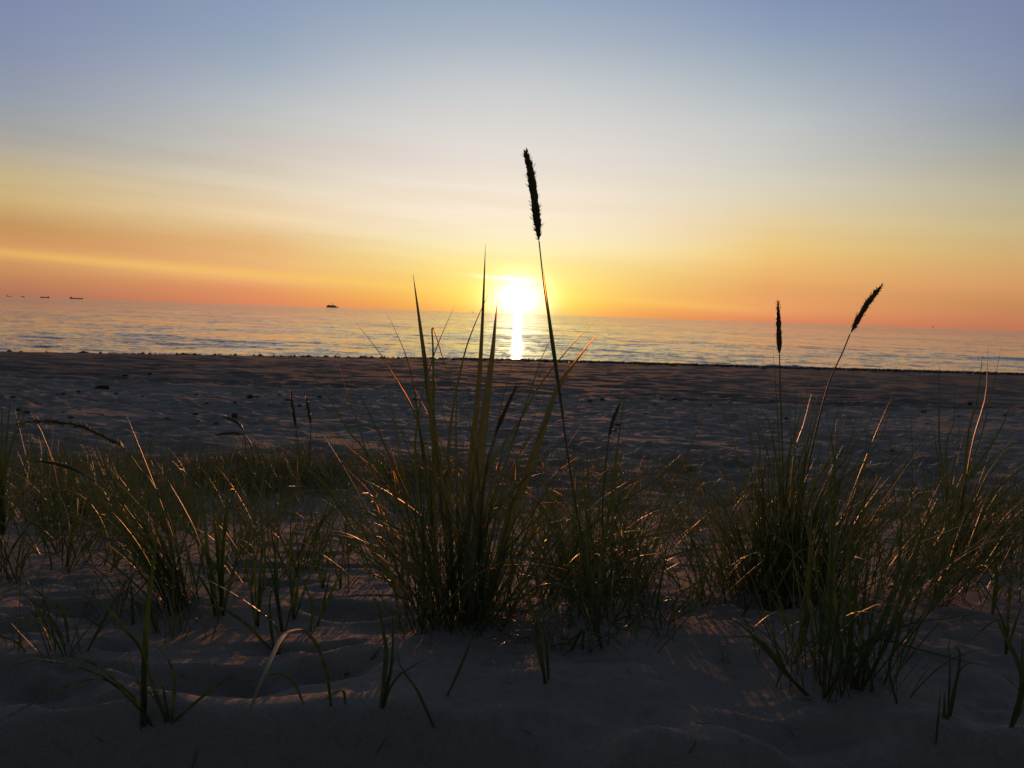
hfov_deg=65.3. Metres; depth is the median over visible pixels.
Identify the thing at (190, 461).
grass tuft
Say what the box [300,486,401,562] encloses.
grass shoot
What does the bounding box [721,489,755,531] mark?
grass tuft
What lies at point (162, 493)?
grass shoot
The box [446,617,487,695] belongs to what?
grass shoot
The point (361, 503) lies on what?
grass shoot
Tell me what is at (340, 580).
grass shoot
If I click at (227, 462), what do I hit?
grass tuft
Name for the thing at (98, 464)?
grass tuft
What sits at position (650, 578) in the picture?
grass shoot
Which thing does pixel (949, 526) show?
grass shoot
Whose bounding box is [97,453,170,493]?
grass tuft
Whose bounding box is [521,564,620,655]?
grass shoot
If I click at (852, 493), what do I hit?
grass tuft
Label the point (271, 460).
grass
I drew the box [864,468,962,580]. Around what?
grass shoot
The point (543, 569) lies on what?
grass shoot
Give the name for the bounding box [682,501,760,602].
grass shoot
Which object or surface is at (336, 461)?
grass tuft
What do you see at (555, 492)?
grass tuft
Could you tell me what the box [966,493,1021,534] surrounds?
grass tuft
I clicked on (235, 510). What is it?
grass shoot
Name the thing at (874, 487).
grass tuft
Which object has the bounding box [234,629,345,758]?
grass shoot
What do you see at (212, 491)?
grass shoot
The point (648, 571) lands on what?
grass shoot
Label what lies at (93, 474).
grass shoot
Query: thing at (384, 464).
grass tuft
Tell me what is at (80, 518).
grass shoot
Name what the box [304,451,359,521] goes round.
grass shoot
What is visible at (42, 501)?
grass shoot
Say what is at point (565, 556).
grass shoot
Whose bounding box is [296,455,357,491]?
grass tuft
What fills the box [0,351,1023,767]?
sand
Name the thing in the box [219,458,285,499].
grass tuft
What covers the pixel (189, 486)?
grass tuft
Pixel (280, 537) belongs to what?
grass shoot
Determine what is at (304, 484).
grass shoot
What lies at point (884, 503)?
grass tuft
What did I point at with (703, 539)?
grass shoot
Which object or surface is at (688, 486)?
grass tuft
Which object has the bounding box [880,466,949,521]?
grass shoot
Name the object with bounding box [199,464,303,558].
grass shoot
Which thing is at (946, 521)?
grass shoot
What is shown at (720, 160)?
sky
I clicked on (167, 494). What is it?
grass tuft
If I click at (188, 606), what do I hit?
grass shoot
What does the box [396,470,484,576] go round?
grass shoot
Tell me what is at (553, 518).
grass shoot
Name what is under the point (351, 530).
grass shoot
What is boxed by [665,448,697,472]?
grass tuft
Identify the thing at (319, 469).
grass tuft
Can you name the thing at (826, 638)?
grass tussock
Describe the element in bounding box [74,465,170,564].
grass shoot
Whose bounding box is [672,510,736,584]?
grass shoot
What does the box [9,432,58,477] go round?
grass tuft
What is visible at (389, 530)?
grass shoot
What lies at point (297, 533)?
grass shoot
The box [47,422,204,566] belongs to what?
grass shoot
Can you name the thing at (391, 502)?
grass shoot
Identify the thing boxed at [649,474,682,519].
grass shoot
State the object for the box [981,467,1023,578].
grass shoot
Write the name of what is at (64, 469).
grass tuft
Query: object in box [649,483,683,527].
grass shoot
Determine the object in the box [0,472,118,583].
grass shoot
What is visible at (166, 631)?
grass shoot
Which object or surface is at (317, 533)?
grass shoot
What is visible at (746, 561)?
grass shoot
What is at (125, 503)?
grass tuft
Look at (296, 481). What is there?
grass shoot
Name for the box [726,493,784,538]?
grass tuft
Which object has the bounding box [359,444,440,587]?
grass shoot
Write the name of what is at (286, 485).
grass tuft
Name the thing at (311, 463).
grass tuft
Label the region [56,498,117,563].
grass shoot
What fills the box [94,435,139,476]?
grass tuft
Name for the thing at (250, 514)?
grass shoot
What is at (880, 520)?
grass tuft
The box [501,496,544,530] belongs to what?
grass tuft
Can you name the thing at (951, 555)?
grass shoot
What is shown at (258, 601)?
grass shoot
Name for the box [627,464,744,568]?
grass shoot
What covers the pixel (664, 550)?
grass shoot
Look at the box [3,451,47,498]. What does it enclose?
grass shoot
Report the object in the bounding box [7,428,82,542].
grass shoot
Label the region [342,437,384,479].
grass tuft
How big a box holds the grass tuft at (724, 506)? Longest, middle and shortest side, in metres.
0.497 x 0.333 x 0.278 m
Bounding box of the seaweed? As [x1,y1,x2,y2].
[7,350,1023,375]
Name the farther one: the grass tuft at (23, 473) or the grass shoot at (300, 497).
the grass tuft at (23, 473)
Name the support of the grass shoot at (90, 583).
on the sand
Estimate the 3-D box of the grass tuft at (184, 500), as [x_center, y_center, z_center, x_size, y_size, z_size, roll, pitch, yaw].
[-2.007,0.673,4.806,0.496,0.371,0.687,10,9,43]
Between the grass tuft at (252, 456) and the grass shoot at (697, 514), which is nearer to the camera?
the grass shoot at (697, 514)
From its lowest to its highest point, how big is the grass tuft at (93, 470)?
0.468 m
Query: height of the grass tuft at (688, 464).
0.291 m
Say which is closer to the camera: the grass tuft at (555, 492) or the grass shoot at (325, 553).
the grass shoot at (325, 553)
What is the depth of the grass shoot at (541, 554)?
2.49 m
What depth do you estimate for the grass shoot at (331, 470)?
6.51 m
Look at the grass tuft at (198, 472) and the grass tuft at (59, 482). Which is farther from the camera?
the grass tuft at (198, 472)
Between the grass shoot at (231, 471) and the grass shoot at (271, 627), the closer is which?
the grass shoot at (271, 627)
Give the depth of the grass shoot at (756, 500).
5.35 m
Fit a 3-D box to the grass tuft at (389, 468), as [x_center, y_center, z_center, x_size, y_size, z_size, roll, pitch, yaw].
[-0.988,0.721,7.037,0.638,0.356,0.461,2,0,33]
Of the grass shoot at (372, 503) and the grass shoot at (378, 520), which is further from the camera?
the grass shoot at (372, 503)
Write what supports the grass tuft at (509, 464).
on the sand
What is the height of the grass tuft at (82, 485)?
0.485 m
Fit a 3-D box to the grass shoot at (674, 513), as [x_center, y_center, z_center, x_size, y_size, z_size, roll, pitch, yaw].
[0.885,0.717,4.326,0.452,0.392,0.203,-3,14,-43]
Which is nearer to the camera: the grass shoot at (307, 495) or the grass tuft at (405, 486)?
the grass shoot at (307, 495)
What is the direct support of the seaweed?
on the sand
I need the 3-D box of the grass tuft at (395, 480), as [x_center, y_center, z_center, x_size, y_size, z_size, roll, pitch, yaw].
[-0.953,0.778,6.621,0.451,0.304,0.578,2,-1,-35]
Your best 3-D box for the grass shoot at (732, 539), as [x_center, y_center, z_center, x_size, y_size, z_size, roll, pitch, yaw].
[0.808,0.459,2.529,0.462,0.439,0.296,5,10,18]
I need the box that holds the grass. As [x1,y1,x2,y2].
[3,435,1019,513]
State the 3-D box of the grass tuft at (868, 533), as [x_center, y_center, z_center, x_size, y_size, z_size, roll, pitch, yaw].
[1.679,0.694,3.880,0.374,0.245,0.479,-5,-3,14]
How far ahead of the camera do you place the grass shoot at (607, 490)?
2.77 m
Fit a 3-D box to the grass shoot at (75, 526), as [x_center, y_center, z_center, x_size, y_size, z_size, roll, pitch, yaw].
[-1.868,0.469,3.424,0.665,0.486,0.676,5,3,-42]
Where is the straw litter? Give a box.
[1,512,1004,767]
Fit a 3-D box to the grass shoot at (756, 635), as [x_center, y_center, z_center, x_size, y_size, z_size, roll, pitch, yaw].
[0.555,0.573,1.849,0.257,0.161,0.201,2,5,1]
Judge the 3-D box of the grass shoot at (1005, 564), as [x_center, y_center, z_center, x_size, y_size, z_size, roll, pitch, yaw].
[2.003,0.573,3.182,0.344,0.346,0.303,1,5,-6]
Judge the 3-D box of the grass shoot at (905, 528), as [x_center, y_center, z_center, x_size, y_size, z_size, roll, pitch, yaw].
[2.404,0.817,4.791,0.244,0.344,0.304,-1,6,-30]
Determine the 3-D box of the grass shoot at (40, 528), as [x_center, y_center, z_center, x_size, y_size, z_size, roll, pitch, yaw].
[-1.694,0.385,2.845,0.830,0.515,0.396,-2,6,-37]
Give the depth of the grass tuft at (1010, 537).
4.51 m
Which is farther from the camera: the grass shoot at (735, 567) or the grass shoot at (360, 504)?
the grass shoot at (360, 504)
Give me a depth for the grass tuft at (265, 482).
6.10 m
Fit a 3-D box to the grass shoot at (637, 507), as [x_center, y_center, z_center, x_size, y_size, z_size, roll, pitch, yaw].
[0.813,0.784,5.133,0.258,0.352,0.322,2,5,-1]
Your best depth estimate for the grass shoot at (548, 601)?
2.10 m
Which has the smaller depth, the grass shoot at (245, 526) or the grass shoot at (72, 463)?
the grass shoot at (245, 526)
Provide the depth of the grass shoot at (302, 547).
2.59 m
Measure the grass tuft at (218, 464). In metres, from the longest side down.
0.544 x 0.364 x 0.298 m
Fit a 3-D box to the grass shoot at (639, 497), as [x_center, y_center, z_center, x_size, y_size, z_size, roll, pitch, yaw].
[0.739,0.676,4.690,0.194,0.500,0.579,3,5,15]
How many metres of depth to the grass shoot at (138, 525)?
3.08 m
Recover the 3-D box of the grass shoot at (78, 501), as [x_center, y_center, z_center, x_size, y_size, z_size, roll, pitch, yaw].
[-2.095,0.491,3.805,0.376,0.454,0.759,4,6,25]
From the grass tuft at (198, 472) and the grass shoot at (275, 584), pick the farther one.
the grass tuft at (198, 472)
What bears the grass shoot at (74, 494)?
on the sand
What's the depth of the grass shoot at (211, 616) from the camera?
2.02 m
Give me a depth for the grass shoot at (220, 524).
2.71 m
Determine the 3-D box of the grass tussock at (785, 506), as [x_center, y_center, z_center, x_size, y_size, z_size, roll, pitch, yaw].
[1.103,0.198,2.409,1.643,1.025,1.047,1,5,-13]
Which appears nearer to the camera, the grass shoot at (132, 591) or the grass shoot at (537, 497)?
the grass shoot at (132, 591)
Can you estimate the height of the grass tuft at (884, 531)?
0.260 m
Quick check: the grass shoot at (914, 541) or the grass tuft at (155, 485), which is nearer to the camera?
the grass shoot at (914, 541)
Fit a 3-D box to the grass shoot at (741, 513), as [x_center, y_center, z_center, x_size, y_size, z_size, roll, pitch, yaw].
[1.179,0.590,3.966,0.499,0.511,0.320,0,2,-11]
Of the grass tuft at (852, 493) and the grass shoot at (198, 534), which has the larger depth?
the grass tuft at (852, 493)
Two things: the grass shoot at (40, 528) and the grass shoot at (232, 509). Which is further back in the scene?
the grass shoot at (232, 509)
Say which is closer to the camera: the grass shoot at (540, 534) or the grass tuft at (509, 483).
the grass shoot at (540, 534)
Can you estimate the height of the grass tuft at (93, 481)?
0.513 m
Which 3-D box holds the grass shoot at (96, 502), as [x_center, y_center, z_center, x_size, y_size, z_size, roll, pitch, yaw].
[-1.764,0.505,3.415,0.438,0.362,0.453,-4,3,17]
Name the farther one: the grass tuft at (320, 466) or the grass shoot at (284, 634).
the grass tuft at (320, 466)
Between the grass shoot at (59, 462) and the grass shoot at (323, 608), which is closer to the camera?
the grass shoot at (323, 608)
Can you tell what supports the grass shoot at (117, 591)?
on the sand
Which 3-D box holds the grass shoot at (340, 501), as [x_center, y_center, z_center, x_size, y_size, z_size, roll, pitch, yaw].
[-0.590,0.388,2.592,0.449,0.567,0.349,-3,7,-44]
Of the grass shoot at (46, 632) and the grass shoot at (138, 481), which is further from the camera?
the grass shoot at (138, 481)
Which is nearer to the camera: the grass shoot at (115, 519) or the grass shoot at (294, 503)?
the grass shoot at (115, 519)
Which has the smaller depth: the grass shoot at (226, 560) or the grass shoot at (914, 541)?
the grass shoot at (226, 560)
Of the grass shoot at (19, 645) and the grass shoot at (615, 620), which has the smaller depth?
the grass shoot at (19, 645)
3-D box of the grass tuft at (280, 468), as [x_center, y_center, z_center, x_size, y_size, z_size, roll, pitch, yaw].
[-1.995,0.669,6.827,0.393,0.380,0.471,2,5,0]
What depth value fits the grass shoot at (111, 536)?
2.55 m
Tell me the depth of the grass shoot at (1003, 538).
3.08 m
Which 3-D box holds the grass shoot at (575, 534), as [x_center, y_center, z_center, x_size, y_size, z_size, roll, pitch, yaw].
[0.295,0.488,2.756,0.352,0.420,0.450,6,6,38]
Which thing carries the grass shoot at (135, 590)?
on the sand
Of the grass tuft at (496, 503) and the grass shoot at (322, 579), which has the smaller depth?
the grass shoot at (322, 579)
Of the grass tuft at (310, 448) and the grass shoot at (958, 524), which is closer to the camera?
the grass shoot at (958, 524)
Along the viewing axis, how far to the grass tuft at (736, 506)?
5.54 m
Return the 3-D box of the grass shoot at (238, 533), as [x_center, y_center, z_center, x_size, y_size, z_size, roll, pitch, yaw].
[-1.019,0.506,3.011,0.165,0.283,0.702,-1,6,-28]
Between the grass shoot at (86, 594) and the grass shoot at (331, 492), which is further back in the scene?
the grass shoot at (331, 492)
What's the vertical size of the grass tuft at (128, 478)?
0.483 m
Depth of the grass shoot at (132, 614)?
2.06 m
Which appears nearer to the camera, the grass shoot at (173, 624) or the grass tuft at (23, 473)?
the grass shoot at (173, 624)
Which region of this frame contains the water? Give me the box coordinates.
[0,296,1023,372]
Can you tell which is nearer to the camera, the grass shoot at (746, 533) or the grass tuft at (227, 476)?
the grass shoot at (746, 533)
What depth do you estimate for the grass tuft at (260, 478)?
6.27 m
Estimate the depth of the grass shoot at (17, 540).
2.61 m
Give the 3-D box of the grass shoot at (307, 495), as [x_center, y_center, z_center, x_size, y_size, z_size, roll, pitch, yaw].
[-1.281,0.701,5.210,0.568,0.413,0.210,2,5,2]
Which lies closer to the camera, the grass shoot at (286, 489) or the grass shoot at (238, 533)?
the grass shoot at (238, 533)
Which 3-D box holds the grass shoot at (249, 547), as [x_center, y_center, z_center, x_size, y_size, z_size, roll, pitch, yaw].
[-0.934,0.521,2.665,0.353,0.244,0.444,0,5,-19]
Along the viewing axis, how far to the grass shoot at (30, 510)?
3.55 m
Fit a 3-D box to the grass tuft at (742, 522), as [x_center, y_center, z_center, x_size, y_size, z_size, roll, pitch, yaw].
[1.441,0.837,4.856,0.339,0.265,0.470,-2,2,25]
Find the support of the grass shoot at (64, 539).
on the sand
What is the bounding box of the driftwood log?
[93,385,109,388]
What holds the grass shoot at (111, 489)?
on the sand
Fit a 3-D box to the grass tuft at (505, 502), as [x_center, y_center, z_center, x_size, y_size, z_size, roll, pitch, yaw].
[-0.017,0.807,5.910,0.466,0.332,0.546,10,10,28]
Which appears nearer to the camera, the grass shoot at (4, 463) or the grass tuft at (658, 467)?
the grass shoot at (4, 463)
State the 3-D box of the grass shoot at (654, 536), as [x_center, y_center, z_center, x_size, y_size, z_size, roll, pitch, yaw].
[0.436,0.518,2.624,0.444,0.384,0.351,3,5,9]
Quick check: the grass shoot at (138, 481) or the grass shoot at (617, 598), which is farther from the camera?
the grass shoot at (138, 481)
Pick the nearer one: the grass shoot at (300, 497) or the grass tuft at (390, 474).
the grass shoot at (300, 497)
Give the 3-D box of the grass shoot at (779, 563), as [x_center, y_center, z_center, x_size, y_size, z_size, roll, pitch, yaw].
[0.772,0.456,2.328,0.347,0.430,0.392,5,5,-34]
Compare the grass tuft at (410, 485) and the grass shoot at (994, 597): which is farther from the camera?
the grass tuft at (410, 485)
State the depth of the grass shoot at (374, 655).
1.76 m
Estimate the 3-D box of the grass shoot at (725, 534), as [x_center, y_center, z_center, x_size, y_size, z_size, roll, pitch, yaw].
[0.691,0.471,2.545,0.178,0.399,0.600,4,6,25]
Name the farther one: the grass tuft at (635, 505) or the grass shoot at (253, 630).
the grass tuft at (635, 505)
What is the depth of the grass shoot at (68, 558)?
2.54 m
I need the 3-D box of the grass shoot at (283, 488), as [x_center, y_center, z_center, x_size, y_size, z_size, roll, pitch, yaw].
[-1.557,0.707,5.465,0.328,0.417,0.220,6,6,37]
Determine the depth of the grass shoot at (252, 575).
2.39 m
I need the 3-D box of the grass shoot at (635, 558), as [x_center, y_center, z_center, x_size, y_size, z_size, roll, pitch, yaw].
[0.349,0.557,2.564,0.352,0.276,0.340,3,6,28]
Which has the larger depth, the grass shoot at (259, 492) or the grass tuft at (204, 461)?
the grass tuft at (204, 461)
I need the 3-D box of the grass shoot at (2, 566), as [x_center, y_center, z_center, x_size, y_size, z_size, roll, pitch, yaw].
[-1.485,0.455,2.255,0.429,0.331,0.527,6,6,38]
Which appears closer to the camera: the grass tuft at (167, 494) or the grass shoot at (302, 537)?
the grass shoot at (302, 537)
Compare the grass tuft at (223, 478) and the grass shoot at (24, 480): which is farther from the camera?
the grass tuft at (223, 478)
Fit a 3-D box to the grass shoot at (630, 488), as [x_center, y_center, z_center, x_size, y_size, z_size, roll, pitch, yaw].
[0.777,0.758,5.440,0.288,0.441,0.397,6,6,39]
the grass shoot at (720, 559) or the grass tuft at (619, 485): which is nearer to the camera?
the grass shoot at (720, 559)
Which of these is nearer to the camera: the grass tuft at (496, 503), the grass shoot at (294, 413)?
the grass tuft at (496, 503)
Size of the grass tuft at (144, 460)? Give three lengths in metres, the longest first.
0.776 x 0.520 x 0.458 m
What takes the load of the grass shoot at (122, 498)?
on the sand
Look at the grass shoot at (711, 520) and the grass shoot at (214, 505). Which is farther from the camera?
the grass shoot at (214, 505)
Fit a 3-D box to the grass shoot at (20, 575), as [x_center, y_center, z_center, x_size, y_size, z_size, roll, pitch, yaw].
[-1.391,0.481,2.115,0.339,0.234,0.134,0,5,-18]
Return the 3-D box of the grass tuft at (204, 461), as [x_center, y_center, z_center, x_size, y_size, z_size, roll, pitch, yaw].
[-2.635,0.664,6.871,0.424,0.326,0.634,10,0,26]
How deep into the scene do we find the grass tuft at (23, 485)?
4.25 m
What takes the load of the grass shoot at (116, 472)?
on the sand
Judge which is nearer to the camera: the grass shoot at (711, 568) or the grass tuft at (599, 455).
the grass shoot at (711, 568)
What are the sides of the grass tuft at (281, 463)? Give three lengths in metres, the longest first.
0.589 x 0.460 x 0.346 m
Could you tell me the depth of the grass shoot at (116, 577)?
2.17 m
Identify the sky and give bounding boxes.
[0,0,1023,330]
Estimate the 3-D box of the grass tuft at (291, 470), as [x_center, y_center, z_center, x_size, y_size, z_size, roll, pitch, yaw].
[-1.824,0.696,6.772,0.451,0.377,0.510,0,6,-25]
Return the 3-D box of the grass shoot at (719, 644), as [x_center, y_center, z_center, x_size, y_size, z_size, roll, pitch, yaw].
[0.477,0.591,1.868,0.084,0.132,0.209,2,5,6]
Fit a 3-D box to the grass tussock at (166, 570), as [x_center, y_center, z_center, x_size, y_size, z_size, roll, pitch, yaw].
[-1.030,0.333,2.197,0.617,0.586,0.430,-2,6,-37]
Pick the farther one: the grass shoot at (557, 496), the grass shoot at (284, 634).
the grass shoot at (557, 496)
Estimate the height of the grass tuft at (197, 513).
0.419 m
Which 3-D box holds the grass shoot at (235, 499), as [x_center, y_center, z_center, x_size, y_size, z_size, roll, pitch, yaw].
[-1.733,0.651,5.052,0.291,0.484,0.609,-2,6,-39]
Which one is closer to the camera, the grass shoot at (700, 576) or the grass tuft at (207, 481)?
the grass shoot at (700, 576)
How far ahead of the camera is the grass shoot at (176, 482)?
5.39 m
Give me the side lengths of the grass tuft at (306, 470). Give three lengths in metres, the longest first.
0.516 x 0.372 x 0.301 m
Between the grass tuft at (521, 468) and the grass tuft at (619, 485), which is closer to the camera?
the grass tuft at (619, 485)
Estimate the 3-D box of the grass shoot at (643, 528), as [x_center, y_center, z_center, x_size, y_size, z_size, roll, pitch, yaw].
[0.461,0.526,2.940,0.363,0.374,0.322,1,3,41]
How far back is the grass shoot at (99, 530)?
3.04 m
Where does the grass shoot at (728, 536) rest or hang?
on the sand
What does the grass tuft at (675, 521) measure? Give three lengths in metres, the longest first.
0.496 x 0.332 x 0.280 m
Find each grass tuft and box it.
[3,416,91,489]
[3,427,55,519]
[5,423,101,525]
[6,454,84,517]
[8,444,124,530]
[8,451,43,483]
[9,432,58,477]
[11,438,166,517]
[16,446,159,526]
[23,428,152,527]
[24,438,136,520]
[25,455,110,507]
[33,458,103,512]
[34,419,184,515]
[36,451,88,488]
[38,448,133,508]
[41,442,113,485]
[54,426,121,480]
[58,471,173,531]
[68,444,227,532]
[76,441,165,501]
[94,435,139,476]
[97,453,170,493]
[119,435,181,479]
[124,460,175,511]
[128,459,198,502]
[134,460,225,518]
[139,468,227,529]
[150,449,203,506]
[152,454,231,515]
[154,442,219,482]
[156,456,273,534]
[166,454,241,487]
[170,462,226,493]
[172,439,212,475]
[175,443,239,479]
[180,456,245,491]
[205,448,236,476]
[205,460,242,490]
[206,440,252,481]
[206,443,254,491]
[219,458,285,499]
[228,430,272,463]
[231,455,293,493]
[235,454,295,499]
[246,458,290,491]
[248,448,306,476]
[249,453,304,490]
[251,444,288,480]
[258,464,308,492]
[263,441,299,482]
[272,450,312,484]
[272,464,302,500]
[287,431,331,467]
[287,456,315,481]
[291,440,336,476]
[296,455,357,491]
[304,450,335,478]
[306,452,328,480]
[309,462,343,495]
[310,460,356,488]
[320,440,359,474]
[322,452,370,496]
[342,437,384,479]
[352,430,410,478]
[355,453,421,484]
[358,446,404,478]
[370,442,422,496]
[372,464,422,495]
[373,449,428,480]
[381,470,419,500]
[388,466,428,499]
[389,452,431,480]
[395,445,431,486]
[412,479,452,523]
[442,443,462,475]
[451,478,509,519]
[484,484,513,522]
[486,486,535,515]
[487,460,532,512]
[489,463,524,498]
[494,447,542,478]
[499,453,523,474]
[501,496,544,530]
[511,488,557,526]
[521,502,548,526]
[534,482,568,501]
[572,472,609,508]
[576,473,611,507]
[582,446,612,462]
[593,468,640,500]
[608,472,644,496]
[615,478,659,521]
[634,450,677,478]
[638,497,710,536]
[650,460,698,493]
[652,451,693,478]
[655,461,680,492]
[659,494,713,533]
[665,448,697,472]
[666,508,687,537]
[671,451,697,473]
[676,462,718,490]
[689,474,743,506]
[708,484,765,527]
[709,484,750,520]
[710,485,748,505]
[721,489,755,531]
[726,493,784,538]
[726,501,753,540]
[841,476,878,503]
[845,511,890,550]
[850,472,907,502]
[858,474,891,500]
[864,501,895,530]
[866,505,918,548]
[867,485,894,513]
[869,489,903,518]
[890,488,936,535]
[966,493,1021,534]
[980,476,1009,504]
[986,514,1021,549]
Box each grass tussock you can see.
[6,400,222,616]
[250,244,678,649]
[453,148,755,664]
[599,283,1023,627]
[702,439,1023,712]
[883,341,1023,570]
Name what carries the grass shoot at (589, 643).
on the sand
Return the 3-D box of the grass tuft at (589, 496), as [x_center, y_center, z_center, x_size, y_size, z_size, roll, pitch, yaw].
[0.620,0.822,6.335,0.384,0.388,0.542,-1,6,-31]
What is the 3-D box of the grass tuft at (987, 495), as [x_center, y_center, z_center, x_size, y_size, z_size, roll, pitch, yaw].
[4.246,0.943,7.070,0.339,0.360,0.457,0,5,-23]
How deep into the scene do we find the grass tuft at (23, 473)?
6.74 m
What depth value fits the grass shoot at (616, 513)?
2.66 m
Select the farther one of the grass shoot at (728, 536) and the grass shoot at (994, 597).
the grass shoot at (728, 536)
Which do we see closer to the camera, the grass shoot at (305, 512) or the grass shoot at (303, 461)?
the grass shoot at (305, 512)
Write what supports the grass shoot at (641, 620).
on the sand
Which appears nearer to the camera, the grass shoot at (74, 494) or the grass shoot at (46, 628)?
the grass shoot at (46, 628)
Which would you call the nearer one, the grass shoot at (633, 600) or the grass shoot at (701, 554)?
the grass shoot at (633, 600)
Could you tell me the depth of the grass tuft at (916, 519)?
5.27 m
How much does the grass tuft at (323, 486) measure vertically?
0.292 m
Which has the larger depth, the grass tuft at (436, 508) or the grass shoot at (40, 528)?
the grass tuft at (436, 508)
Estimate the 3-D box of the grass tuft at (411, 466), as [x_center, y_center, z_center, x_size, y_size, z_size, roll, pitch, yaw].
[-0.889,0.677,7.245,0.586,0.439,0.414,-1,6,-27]
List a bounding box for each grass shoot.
[0,394,50,534]
[0,412,123,571]
[0,419,149,556]
[0,433,133,564]
[0,441,31,577]
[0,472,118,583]
[0,504,106,590]
[0,509,278,728]
[0,531,22,579]
[0,551,58,601]
[0,558,84,617]
[0,563,63,650]
[0,563,79,660]
[0,566,34,600]
[0,585,52,650]
[0,636,26,651]
[3,432,154,534]
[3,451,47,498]
[3,484,78,550]
[3,551,130,662]
[5,475,83,565]
[6,400,89,528]
[6,433,47,515]
[6,439,69,498]
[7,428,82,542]
[8,446,112,528]
[8,486,197,570]
[9,439,93,497]
[9,448,143,524]
[11,452,162,540]
[13,482,198,548]
[14,472,52,517]
[22,432,110,503]
[30,585,69,640]
[35,456,156,539]
[37,563,118,597]
[41,428,150,572]
[41,429,91,493]
[43,550,147,626]
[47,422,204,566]
[48,444,185,511]
[49,458,166,553]
[51,467,164,554]
[56,408,180,556]
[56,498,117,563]
[63,468,105,551]
[65,584,160,610]
[67,511,183,602]
[70,421,183,540]
[70,565,113,615]
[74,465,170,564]
[75,574,186,634]
[77,595,176,635]
[80,453,133,518]
[84,446,210,541]
[85,547,139,622]
[87,575,189,650]
[91,562,158,619]
[98,446,158,506]
[102,535,179,610]
[109,552,235,634]
[112,420,173,550]
[112,450,207,572]
[122,460,288,587]
[124,418,254,571]
[129,433,184,532]
[131,583,133,623]
[139,548,255,639]
[145,596,180,629]
[146,450,215,502]
[149,468,308,574]
[152,445,215,495]
[159,437,264,615]
[162,612,182,646]
[170,577,251,631]
[172,468,219,507]
[174,483,270,543]
[175,515,252,588]
[177,466,253,576]
[180,456,270,552]
[185,479,304,545]
[186,493,285,573]
[186,574,248,641]
[191,575,280,654]
[196,471,255,521]
[197,450,342,577]
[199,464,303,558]
[208,486,243,531]
[209,421,362,591]
[209,436,263,524]
[209,454,384,565]
[210,438,342,552]
[211,481,309,542]
[213,457,250,518]
[213,463,291,506]
[214,415,254,490]
[214,449,251,513]
[220,441,260,491]
[222,508,265,625]
[224,489,288,554]
[225,490,278,555]
[230,440,314,537]
[231,450,258,516]
[231,465,368,578]
[231,494,272,566]
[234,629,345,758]
[236,471,308,525]
[244,413,325,549]
[247,501,326,552]
[255,440,370,569]
[257,487,350,568]
[261,539,307,631]
[265,436,312,502]
[267,467,304,515]
[268,457,301,510]
[268,468,320,522]
[268,587,274,646]
[272,454,314,513]
[278,500,318,618]
[280,421,405,579]
[281,478,353,538]
[284,463,354,520]
[289,447,325,493]
[290,389,311,492]
[290,488,327,528]
[292,459,323,521]
[294,476,355,569]
[295,467,359,561]
[296,435,305,488]
[298,475,373,557]
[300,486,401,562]
[302,462,337,532]
[303,508,406,543]
[303,552,347,629]
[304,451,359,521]
[308,432,373,602]
[308,484,339,587]
[312,487,417,558]
[316,447,412,555]
[317,445,365,492]
[326,452,387,528]
[329,448,428,565]
[331,480,386,522]
[341,479,401,526]
[344,631,394,675]
[351,474,398,548]
[352,453,379,512]
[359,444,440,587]
[368,493,399,580]
[374,598,428,708]
[381,488,398,511]
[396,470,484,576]
[398,650,434,726]
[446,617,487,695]
[489,419,668,586]
[489,462,619,573]
[492,491,683,603]
[494,454,562,524]
[498,491,595,541]
[504,480,623,593]
[508,568,573,606]
[515,541,583,683]
[515,580,568,626]
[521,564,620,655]
[526,446,679,553]
[526,501,654,599]
[532,466,578,520]
[534,472,562,539]
[536,469,657,572]
[536,483,578,537]
[542,489,664,604]
[547,558,638,627]
[550,517,655,607]
[551,445,642,589]
[559,459,610,518]
[561,557,656,626]
[562,509,717,587]
[569,628,584,651]
[571,586,639,643]
[575,437,725,581]
[578,567,637,652]
[584,594,629,637]
[591,471,711,582]
[592,488,637,555]
[592,508,688,592]
[597,458,670,569]
[600,467,650,520]
[600,476,695,567]
[601,497,786,606]
[615,482,710,579]
[615,491,653,556]
[619,560,661,619]
[620,483,656,525]
[624,458,651,537]
[625,495,694,565]
[626,565,674,647]
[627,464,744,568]
[627,540,702,610]
[628,494,709,610]
[635,470,667,521]
[645,496,706,556]
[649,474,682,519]
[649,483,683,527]
[650,496,702,542]
[652,505,737,594]
[657,419,851,593]
[659,467,725,548]
[661,537,719,577]
[669,512,754,563]
[671,457,744,570]
[671,470,814,578]
[672,491,774,593]
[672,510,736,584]
[676,472,710,521]
[680,477,730,521]
[681,468,749,583]
[681,490,756,544]
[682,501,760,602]
[690,472,818,587]
[696,616,733,662]
[699,462,790,538]
[699,492,748,587]
[700,452,748,516]
[700,461,821,585]
[703,510,787,573]
[705,490,774,554]
[707,594,805,660]
[715,602,739,625]
[719,535,765,590]
[724,462,852,607]
[724,465,779,530]
[727,461,810,579]
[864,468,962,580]
[871,503,934,583]
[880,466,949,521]
[891,505,989,564]
[892,495,922,537]
[896,477,999,583]
[915,486,979,578]
[915,503,1012,581]
[919,466,1008,576]
[922,493,1023,562]
[933,500,995,576]
[935,688,940,742]
[943,636,972,718]
[957,492,1023,570]
[963,493,1021,590]
[965,618,1023,726]
[971,497,1022,570]
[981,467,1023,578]
[991,543,1023,653]
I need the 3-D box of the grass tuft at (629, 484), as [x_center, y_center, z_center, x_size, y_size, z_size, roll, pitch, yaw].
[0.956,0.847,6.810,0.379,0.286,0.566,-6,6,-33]
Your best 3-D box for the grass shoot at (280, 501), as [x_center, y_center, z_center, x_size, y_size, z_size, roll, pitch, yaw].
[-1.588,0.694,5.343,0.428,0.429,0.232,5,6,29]

